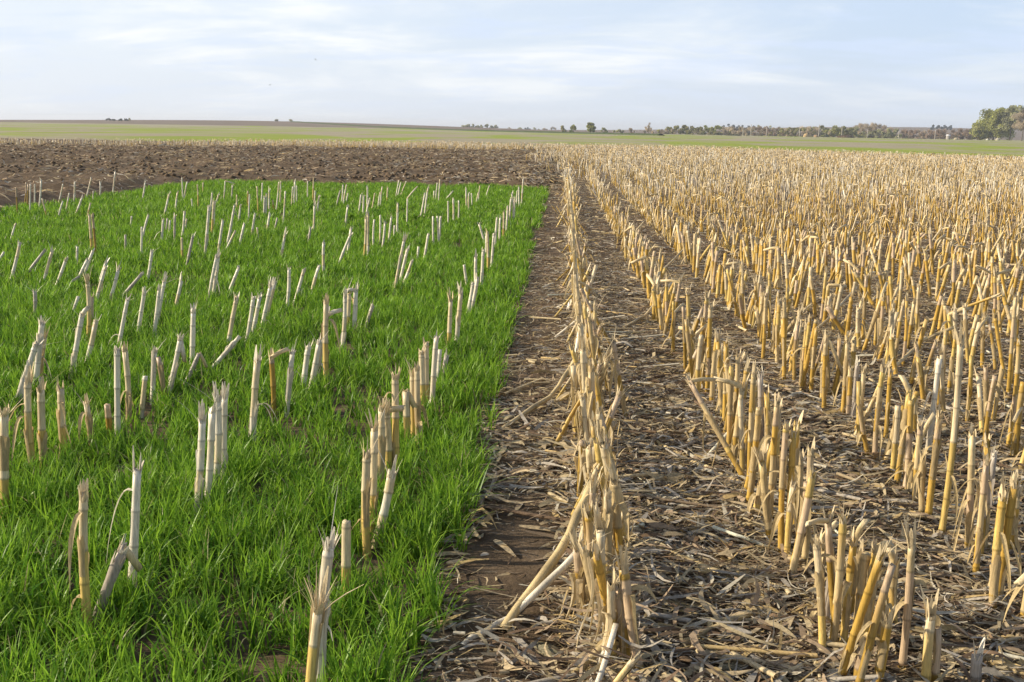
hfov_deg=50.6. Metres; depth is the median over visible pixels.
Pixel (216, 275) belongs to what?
corn stalk
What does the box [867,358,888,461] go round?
corn stalk
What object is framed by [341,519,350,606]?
corn stalk
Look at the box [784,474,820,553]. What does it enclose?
corn stalk
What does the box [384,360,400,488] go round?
corn stalk
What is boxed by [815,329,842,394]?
corn stalk
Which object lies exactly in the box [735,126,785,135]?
bush
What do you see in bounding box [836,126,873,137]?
bush
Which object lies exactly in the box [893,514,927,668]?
corn stalk
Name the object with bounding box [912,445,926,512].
corn stalk
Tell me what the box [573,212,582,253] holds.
corn stalk
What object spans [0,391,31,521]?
corn stalk
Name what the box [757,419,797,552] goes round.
corn stalk
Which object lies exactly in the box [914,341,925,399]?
corn stalk
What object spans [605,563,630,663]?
corn stalk
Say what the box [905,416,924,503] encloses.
corn stalk
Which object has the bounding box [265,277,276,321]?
corn stalk
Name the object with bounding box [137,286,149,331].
corn stalk
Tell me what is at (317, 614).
corn stalk
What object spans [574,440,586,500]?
corn stalk
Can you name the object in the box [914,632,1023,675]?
fallen stalk
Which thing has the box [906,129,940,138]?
bush
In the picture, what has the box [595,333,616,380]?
corn stalk
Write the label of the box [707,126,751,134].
bush
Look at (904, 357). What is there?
fallen stalk
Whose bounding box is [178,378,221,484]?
corn stalk
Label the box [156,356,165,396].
corn stalk
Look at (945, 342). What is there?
corn stalk
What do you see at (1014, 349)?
corn stalk
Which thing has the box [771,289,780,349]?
corn stalk
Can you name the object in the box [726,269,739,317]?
corn stalk
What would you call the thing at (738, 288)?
corn stalk
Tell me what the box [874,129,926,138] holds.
bush
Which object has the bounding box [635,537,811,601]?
fallen stalk
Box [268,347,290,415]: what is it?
corn stalk
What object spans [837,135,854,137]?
brush pile
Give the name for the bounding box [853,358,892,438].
corn stalk
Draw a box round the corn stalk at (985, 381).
[968,362,1007,439]
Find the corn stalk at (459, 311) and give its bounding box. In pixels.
[455,282,462,348]
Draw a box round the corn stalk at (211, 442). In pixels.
[203,396,217,515]
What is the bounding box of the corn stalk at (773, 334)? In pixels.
[766,306,776,354]
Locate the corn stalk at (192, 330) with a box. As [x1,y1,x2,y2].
[189,303,196,363]
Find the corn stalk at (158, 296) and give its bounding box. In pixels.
[152,284,161,337]
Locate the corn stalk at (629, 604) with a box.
[615,540,656,669]
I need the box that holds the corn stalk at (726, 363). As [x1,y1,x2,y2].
[711,349,732,414]
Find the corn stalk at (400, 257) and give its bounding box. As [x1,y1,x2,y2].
[392,230,408,291]
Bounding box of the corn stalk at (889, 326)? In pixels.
[873,305,900,365]
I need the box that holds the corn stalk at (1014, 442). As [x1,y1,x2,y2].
[1010,405,1023,457]
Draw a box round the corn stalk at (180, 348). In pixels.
[167,325,186,395]
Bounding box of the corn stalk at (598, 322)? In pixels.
[579,288,610,343]
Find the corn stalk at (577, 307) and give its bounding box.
[573,292,581,351]
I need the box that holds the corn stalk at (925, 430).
[907,412,935,493]
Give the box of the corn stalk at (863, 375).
[848,363,867,430]
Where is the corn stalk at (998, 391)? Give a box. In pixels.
[991,365,1004,426]
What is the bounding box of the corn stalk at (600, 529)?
[593,501,610,581]
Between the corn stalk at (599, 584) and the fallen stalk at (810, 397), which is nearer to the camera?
the corn stalk at (599, 584)
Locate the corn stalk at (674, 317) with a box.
[660,301,680,354]
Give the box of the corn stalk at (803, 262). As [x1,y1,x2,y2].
[799,246,807,299]
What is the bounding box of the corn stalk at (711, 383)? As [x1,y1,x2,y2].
[709,332,723,402]
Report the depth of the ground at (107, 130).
184.80 m
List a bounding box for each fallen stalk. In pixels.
[460,547,608,644]
[474,469,511,517]
[481,356,579,438]
[498,481,589,632]
[500,457,558,484]
[542,240,563,248]
[563,635,617,681]
[622,282,677,327]
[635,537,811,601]
[651,313,694,350]
[656,442,756,487]
[660,424,723,436]
[663,222,691,268]
[679,598,752,646]
[783,395,841,402]
[810,286,861,336]
[846,494,934,505]
[887,326,955,373]
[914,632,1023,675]
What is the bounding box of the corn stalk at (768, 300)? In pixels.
[765,282,771,320]
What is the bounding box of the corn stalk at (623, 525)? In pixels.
[613,512,633,546]
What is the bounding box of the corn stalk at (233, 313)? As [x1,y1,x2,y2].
[226,291,239,347]
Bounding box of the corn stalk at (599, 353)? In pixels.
[587,314,608,390]
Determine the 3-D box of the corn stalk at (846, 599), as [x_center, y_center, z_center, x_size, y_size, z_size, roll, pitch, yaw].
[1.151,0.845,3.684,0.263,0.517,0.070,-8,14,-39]
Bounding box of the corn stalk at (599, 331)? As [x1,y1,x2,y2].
[589,319,608,372]
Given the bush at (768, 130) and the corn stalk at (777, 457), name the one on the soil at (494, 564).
the corn stalk at (777, 457)
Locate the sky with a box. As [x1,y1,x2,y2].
[0,0,1023,129]
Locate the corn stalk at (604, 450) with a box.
[594,424,634,541]
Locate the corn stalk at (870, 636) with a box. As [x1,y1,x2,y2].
[854,563,895,681]
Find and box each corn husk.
[530,642,564,656]
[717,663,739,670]
[758,548,769,556]
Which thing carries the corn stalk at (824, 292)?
on the soil at (494, 564)
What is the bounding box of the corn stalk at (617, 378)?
[603,328,627,416]
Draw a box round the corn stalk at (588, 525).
[582,501,609,584]
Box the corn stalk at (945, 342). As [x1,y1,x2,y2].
[941,323,949,380]
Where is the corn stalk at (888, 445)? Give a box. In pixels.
[879,405,903,457]
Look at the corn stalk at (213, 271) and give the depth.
10.47 m
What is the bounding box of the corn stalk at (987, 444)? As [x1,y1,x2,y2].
[952,430,991,550]
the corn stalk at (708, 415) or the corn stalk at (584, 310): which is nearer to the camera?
the corn stalk at (708, 415)
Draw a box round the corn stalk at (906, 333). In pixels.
[902,292,914,365]
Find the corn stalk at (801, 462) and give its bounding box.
[798,446,807,518]
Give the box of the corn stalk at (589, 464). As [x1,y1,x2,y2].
[577,433,597,493]
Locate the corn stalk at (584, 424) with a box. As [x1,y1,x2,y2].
[573,386,590,460]
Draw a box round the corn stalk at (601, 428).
[595,399,605,441]
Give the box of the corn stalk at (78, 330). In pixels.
[68,306,90,378]
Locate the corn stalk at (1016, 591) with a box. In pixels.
[1001,584,1023,621]
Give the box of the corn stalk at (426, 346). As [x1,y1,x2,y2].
[423,337,430,402]
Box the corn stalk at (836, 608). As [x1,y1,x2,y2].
[802,499,862,641]
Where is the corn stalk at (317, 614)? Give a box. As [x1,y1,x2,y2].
[285,560,363,681]
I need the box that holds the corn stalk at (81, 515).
[68,478,92,629]
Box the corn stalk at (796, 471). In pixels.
[792,410,803,534]
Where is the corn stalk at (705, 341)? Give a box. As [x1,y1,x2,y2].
[692,328,712,384]
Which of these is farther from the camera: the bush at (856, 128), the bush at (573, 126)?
the bush at (856, 128)
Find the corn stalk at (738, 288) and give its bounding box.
[734,261,740,316]
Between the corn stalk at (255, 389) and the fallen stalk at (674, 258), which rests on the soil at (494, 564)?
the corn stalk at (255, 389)
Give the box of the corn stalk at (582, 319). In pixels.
[568,299,584,348]
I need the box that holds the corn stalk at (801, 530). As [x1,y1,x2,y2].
[787,462,816,577]
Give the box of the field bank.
[291,121,664,135]
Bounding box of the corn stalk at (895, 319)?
[877,312,898,359]
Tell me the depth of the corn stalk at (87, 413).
5.72 m
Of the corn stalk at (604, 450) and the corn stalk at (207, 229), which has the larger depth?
the corn stalk at (207, 229)
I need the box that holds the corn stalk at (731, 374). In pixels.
[726,359,746,444]
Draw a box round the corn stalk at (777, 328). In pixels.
[769,297,781,366]
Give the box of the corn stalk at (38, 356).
[33,315,50,389]
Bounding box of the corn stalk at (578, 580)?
[558,524,607,631]
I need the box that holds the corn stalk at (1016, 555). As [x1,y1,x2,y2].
[986,490,1020,593]
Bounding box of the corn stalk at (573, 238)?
[567,224,575,288]
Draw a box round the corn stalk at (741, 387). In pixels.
[714,372,756,465]
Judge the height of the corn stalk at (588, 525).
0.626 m
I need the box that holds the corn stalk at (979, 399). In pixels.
[966,368,983,435]
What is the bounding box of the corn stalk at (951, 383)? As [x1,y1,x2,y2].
[944,331,958,394]
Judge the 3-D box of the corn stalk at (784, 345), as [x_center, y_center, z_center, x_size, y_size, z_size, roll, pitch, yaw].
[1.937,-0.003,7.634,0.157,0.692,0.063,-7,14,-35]
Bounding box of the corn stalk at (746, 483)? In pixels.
[743,409,767,492]
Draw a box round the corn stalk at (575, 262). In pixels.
[563,246,579,300]
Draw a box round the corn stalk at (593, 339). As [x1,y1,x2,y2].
[585,314,602,369]
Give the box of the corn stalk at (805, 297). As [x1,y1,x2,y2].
[803,263,816,307]
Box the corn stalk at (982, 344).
[978,311,996,367]
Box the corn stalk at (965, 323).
[961,300,969,362]
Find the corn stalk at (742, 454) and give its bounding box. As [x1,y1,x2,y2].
[734,399,746,471]
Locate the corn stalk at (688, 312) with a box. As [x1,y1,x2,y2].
[681,281,695,356]
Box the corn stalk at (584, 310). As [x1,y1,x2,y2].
[581,295,590,351]
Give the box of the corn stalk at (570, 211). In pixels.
[567,198,574,232]
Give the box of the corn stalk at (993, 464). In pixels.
[978,440,999,508]
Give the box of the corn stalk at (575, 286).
[571,265,581,311]
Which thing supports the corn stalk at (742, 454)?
on the soil at (494, 564)
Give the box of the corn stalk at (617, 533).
[581,454,629,566]
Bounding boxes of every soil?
[0,143,555,209]
[0,258,1023,681]
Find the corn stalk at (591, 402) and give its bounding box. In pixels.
[585,358,604,436]
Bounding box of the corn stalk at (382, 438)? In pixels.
[377,398,388,495]
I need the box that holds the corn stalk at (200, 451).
[178,399,207,522]
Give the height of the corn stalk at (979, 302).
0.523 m
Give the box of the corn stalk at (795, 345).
[779,315,800,379]
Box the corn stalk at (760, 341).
[759,293,767,343]
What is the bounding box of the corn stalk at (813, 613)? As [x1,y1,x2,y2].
[809,562,835,616]
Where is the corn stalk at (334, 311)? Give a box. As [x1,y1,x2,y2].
[316,306,343,378]
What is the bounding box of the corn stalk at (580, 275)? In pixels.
[577,255,592,295]
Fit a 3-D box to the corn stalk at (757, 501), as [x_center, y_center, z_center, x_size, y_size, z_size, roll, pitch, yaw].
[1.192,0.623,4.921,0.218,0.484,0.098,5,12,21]
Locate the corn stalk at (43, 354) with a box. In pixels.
[40,324,50,381]
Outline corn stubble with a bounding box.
[0,137,1023,681]
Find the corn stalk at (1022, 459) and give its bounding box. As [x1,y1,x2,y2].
[1012,449,1023,466]
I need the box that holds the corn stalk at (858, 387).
[849,381,861,446]
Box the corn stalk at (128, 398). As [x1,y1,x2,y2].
[120,341,134,422]
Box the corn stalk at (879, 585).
[876,580,896,645]
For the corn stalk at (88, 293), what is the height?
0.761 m
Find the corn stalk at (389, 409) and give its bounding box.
[376,391,404,474]
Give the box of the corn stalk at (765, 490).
[751,433,799,538]
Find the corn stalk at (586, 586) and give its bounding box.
[580,539,596,623]
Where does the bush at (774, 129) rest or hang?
on the ground at (107, 130)
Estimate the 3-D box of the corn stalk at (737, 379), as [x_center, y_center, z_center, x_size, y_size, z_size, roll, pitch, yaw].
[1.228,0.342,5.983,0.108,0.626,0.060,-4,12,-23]
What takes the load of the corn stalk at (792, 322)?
on the soil at (494, 564)
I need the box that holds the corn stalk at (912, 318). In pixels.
[907,296,915,348]
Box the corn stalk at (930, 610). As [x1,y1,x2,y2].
[920,584,938,681]
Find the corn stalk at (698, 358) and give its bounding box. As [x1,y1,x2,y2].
[695,334,709,392]
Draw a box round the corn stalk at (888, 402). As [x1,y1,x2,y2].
[873,362,902,438]
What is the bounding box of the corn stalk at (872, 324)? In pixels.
[862,282,887,349]
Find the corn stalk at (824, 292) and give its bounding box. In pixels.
[819,265,829,319]
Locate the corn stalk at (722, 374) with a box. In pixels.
[715,343,722,412]
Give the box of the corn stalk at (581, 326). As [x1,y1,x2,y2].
[567,315,587,407]
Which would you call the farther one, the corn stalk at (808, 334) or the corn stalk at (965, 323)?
the corn stalk at (965, 323)
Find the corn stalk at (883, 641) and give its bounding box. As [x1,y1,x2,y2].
[854,603,895,681]
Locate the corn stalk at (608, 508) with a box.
[594,482,616,575]
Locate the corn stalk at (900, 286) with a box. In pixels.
[890,264,911,319]
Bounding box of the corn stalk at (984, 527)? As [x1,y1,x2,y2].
[967,469,986,555]
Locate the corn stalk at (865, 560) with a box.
[839,552,877,644]
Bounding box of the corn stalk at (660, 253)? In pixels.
[658,248,662,264]
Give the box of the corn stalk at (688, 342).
[684,319,695,378]
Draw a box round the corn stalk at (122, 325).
[108,293,133,349]
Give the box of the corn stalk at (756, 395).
[745,380,757,436]
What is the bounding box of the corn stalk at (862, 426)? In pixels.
[850,394,871,457]
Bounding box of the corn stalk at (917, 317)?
[915,280,920,333]
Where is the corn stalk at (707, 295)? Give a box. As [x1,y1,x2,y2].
[702,284,710,386]
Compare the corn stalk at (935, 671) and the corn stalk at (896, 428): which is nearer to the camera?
the corn stalk at (935, 671)
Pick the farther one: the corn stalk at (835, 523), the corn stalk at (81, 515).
the corn stalk at (835, 523)
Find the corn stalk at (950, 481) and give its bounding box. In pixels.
[938,318,972,533]
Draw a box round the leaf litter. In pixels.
[0,142,1023,681]
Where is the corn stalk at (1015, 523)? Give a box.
[987,488,1023,550]
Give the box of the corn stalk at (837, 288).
[829,265,843,320]
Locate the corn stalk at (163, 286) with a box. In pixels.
[158,272,170,322]
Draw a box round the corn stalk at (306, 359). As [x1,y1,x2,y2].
[301,340,313,385]
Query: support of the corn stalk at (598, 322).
on the soil at (494, 564)
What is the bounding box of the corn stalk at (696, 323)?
[687,301,708,354]
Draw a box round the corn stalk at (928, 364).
[913,331,941,392]
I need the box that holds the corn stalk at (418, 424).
[408,361,428,441]
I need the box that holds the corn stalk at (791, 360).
[776,316,803,372]
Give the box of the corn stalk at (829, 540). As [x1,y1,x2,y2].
[805,500,845,632]
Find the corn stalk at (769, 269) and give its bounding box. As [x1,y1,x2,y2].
[767,265,778,338]
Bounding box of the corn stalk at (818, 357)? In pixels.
[808,338,823,386]
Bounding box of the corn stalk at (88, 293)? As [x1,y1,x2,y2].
[83,268,91,341]
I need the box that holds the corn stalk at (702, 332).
[693,309,706,391]
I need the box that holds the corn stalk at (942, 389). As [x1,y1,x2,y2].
[927,340,953,410]
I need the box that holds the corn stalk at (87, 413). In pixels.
[77,393,93,449]
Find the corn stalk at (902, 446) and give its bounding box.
[894,375,912,483]
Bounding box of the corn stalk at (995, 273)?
[992,266,1010,328]
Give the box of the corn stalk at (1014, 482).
[970,466,1022,600]
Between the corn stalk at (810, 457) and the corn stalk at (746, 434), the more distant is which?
the corn stalk at (746, 434)
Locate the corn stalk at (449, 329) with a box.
[446,285,453,342]
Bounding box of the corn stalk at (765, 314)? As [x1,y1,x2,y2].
[758,289,769,359]
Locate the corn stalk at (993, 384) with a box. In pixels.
[981,375,996,447]
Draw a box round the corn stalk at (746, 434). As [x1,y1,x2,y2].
[744,415,748,469]
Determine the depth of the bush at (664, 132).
771.50 m
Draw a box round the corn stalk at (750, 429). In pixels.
[733,353,759,481]
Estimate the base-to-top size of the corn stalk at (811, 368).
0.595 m
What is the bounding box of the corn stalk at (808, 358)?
[792,319,820,388]
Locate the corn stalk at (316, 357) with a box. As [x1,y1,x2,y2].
[309,332,327,387]
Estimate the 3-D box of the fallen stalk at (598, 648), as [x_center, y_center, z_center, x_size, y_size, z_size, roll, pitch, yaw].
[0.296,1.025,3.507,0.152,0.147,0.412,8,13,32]
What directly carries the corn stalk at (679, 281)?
on the soil at (494, 564)
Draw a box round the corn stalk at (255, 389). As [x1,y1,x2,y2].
[249,344,276,446]
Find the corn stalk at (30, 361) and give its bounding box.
[15,335,43,406]
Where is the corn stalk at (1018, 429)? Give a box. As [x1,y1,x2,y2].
[1001,381,1023,456]
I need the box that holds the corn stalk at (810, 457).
[800,437,817,558]
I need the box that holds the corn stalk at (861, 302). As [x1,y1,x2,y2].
[851,292,865,344]
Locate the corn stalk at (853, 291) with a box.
[837,282,858,334]
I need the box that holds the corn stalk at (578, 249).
[574,231,584,276]
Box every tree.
[586,122,595,131]
[644,123,651,133]
[969,107,1015,139]
[996,105,1023,140]
[1011,109,1023,140]
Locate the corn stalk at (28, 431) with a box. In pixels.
[9,362,36,467]
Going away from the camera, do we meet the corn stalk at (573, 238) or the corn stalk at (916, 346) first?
the corn stalk at (916, 346)
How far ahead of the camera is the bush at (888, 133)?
761.96 m
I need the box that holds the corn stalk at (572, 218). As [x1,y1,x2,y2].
[570,211,575,250]
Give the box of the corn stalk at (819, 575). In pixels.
[813,528,830,646]
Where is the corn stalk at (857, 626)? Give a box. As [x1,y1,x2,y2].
[837,534,897,674]
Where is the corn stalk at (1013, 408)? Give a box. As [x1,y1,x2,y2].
[999,335,1021,449]
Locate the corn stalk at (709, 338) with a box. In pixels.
[700,299,718,391]
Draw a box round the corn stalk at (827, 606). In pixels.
[824,558,847,627]
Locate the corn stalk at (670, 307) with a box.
[662,277,677,336]
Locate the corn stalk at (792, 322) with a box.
[780,303,811,341]
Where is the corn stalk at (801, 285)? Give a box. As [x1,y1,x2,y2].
[794,261,809,308]
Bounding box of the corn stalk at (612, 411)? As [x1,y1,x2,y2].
[605,383,629,444]
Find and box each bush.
[569,124,576,131]
[643,128,676,133]
[651,126,691,133]
[669,125,702,133]
[687,127,722,134]
[698,125,730,134]
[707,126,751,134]
[716,126,762,135]
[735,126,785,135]
[754,127,791,135]
[768,127,815,135]
[784,126,834,136]
[802,125,829,136]
[820,125,864,137]
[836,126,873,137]
[848,122,896,137]
[870,128,908,138]
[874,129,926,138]
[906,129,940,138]
[907,128,957,138]
[930,128,989,139]
[969,126,987,139]
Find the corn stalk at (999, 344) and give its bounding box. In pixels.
[985,318,1006,379]
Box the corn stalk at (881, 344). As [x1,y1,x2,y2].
[875,318,898,359]
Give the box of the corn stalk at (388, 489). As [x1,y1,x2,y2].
[371,445,398,548]
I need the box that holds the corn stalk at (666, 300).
[661,272,672,331]
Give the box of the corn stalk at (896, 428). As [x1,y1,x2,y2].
[890,405,913,475]
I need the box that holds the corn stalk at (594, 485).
[581,467,616,571]
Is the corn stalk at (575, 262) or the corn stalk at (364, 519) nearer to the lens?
the corn stalk at (364, 519)
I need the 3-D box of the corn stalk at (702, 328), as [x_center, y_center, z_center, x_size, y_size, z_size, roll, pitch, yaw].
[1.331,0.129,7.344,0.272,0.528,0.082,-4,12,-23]
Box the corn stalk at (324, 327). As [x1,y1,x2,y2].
[319,292,339,382]
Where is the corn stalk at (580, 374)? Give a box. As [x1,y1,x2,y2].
[578,353,588,410]
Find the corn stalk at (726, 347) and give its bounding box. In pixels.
[716,335,730,421]
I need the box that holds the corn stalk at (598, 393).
[585,370,604,420]
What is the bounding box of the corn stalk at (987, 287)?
[975,265,990,315]
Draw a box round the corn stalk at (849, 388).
[846,362,853,417]
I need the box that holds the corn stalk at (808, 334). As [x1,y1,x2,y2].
[803,313,819,388]
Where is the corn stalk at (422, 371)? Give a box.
[418,341,429,411]
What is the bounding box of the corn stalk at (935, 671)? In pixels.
[931,615,942,681]
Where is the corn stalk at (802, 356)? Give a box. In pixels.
[798,318,807,385]
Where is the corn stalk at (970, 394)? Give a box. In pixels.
[965,355,976,423]
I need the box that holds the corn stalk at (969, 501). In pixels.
[952,416,979,554]
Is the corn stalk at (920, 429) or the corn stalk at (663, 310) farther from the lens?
the corn stalk at (663, 310)
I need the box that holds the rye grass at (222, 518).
[0,178,550,681]
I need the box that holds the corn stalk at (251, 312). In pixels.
[244,291,259,342]
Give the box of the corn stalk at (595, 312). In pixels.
[593,297,603,326]
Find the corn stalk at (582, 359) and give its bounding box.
[558,329,588,438]
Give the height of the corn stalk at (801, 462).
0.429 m
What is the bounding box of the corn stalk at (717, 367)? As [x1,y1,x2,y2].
[711,326,737,414]
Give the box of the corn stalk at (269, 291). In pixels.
[261,277,275,322]
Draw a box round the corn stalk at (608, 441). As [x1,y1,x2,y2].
[602,430,615,471]
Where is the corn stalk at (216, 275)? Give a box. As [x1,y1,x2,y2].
[212,248,223,292]
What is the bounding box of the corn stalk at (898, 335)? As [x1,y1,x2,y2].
[895,299,904,358]
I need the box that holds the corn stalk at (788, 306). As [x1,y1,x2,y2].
[773,299,791,356]
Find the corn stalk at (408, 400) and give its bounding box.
[401,388,417,441]
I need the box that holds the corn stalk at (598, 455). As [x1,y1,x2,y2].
[591,422,607,522]
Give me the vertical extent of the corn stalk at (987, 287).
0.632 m
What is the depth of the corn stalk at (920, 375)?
7.07 m
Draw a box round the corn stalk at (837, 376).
[831,329,856,394]
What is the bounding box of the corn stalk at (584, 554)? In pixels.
[575,542,601,634]
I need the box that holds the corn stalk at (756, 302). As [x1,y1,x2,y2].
[747,268,758,332]
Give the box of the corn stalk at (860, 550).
[843,539,869,613]
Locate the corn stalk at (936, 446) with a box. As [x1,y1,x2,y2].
[914,403,948,521]
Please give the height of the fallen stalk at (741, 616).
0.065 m
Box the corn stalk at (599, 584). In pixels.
[575,538,618,649]
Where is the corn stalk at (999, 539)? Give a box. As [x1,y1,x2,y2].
[989,471,1020,608]
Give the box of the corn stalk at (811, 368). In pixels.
[803,322,820,392]
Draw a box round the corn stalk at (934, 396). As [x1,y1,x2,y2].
[920,358,941,452]
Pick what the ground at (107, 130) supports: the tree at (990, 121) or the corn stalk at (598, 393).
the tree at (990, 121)
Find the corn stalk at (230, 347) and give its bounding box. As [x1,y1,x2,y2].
[206,335,241,372]
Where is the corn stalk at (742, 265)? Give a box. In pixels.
[735,259,745,319]
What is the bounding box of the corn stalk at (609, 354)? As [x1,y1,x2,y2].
[599,348,619,406]
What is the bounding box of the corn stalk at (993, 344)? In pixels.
[974,316,996,370]
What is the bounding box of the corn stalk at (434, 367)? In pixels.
[430,331,443,403]
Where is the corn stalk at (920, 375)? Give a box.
[913,350,932,401]
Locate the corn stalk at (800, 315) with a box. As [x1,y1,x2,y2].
[780,304,803,371]
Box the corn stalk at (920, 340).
[909,318,928,383]
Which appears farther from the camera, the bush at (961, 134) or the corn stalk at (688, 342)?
the bush at (961, 134)
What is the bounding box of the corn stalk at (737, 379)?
[727,349,742,440]
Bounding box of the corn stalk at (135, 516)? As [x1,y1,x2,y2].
[106,447,145,597]
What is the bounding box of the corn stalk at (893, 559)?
[876,540,899,625]
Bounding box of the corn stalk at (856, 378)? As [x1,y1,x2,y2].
[841,355,859,419]
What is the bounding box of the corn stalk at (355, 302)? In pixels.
[347,280,358,328]
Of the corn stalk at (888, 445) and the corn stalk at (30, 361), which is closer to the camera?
the corn stalk at (888, 445)
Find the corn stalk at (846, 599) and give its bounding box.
[840,519,869,642]
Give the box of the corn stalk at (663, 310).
[662,287,671,314]
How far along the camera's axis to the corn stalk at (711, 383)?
6.97 m
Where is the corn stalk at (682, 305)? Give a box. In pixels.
[674,303,686,367]
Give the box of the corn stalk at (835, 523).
[812,519,838,597]
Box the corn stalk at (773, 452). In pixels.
[755,391,787,522]
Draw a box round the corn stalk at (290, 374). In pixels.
[282,343,301,416]
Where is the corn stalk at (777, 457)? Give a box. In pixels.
[774,397,782,492]
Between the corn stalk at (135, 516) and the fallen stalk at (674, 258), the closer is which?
the corn stalk at (135, 516)
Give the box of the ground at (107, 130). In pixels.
[0,120,1023,275]
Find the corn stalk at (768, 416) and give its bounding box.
[762,384,777,449]
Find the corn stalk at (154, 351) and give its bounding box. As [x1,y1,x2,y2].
[141,338,166,404]
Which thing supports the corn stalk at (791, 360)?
on the soil at (494, 564)
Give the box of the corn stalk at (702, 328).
[695,323,722,371]
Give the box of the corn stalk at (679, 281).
[661,278,685,338]
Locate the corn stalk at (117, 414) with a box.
[114,342,121,438]
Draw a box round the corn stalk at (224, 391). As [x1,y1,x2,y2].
[214,381,230,484]
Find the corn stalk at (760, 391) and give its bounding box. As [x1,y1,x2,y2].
[756,367,770,442]
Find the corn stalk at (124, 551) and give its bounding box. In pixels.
[92,535,141,628]
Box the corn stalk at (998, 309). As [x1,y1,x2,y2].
[990,279,1001,332]
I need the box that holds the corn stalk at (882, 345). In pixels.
[872,305,901,360]
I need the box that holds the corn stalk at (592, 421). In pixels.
[583,411,598,488]
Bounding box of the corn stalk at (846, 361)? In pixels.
[833,330,851,414]
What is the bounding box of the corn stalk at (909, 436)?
[885,400,913,488]
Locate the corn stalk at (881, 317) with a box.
[879,292,885,343]
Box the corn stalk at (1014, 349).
[1011,304,1020,384]
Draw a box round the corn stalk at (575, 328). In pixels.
[566,318,576,346]
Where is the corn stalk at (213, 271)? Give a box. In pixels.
[208,252,219,297]
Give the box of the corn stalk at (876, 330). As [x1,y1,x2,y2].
[872,284,880,345]
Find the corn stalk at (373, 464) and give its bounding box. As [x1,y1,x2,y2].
[364,407,385,535]
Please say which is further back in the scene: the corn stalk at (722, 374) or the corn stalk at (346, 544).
the corn stalk at (722, 374)
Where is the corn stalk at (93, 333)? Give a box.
[85,314,101,368]
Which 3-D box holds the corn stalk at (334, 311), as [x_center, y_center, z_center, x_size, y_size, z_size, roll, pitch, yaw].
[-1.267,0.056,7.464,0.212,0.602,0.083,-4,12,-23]
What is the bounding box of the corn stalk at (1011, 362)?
[999,292,1018,394]
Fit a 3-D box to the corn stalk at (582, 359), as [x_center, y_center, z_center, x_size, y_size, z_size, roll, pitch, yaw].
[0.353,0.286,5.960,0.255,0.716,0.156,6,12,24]
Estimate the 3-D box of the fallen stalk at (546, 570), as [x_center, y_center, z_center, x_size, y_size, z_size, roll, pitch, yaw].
[0.198,0.787,4.054,0.160,0.384,0.783,7,12,26]
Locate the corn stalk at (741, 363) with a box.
[719,350,747,432]
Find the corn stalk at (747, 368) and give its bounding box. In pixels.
[730,355,750,455]
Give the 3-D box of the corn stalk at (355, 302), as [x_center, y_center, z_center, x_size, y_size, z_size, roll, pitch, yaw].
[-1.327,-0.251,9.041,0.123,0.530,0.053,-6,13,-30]
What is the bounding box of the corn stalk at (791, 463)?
[766,424,798,555]
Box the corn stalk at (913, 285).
[907,274,920,332]
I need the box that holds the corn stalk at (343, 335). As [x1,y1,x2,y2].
[338,280,351,347]
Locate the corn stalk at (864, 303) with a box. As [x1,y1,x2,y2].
[854,273,869,339]
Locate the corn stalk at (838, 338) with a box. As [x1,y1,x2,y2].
[831,333,841,386]
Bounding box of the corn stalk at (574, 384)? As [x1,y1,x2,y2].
[567,365,581,436]
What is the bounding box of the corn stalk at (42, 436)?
[36,369,65,471]
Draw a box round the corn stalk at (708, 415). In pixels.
[684,373,745,480]
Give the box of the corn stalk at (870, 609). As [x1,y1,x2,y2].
[863,529,897,632]
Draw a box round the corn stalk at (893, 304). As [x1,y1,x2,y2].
[888,299,895,367]
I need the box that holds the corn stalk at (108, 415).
[104,403,112,439]
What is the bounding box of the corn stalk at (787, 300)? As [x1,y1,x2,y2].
[784,282,798,347]
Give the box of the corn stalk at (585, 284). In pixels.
[571,272,592,317]
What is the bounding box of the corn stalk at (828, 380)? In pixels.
[809,350,829,397]
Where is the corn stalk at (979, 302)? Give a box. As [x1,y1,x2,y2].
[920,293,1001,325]
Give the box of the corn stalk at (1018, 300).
[1004,292,1023,339]
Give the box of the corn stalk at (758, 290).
[746,268,762,328]
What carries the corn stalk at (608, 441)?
on the soil at (494, 564)
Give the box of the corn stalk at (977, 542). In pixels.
[941,450,992,576]
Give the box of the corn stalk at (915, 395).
[882,391,918,464]
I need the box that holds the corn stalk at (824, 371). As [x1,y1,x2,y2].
[818,321,836,408]
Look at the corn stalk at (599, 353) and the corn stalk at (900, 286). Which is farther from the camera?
the corn stalk at (900, 286)
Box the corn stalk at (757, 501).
[747,425,789,516]
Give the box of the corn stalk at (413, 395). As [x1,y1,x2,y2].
[405,358,414,437]
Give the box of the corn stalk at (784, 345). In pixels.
[782,295,794,379]
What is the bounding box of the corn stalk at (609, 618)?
[598,557,629,671]
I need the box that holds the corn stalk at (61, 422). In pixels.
[54,374,71,455]
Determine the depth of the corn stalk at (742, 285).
9.99 m
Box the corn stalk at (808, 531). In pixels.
[790,481,810,565]
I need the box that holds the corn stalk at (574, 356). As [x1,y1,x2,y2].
[567,340,581,381]
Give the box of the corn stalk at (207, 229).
[204,203,211,257]
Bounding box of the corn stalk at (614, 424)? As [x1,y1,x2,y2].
[608,418,619,459]
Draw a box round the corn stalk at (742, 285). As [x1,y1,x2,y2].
[730,268,748,320]
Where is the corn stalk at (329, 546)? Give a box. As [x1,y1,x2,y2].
[316,487,340,681]
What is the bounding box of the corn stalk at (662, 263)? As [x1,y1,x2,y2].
[659,253,664,286]
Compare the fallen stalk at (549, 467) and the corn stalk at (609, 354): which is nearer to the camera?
the fallen stalk at (549, 467)
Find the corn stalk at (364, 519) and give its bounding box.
[352,436,378,558]
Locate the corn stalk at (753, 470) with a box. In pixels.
[738,406,761,503]

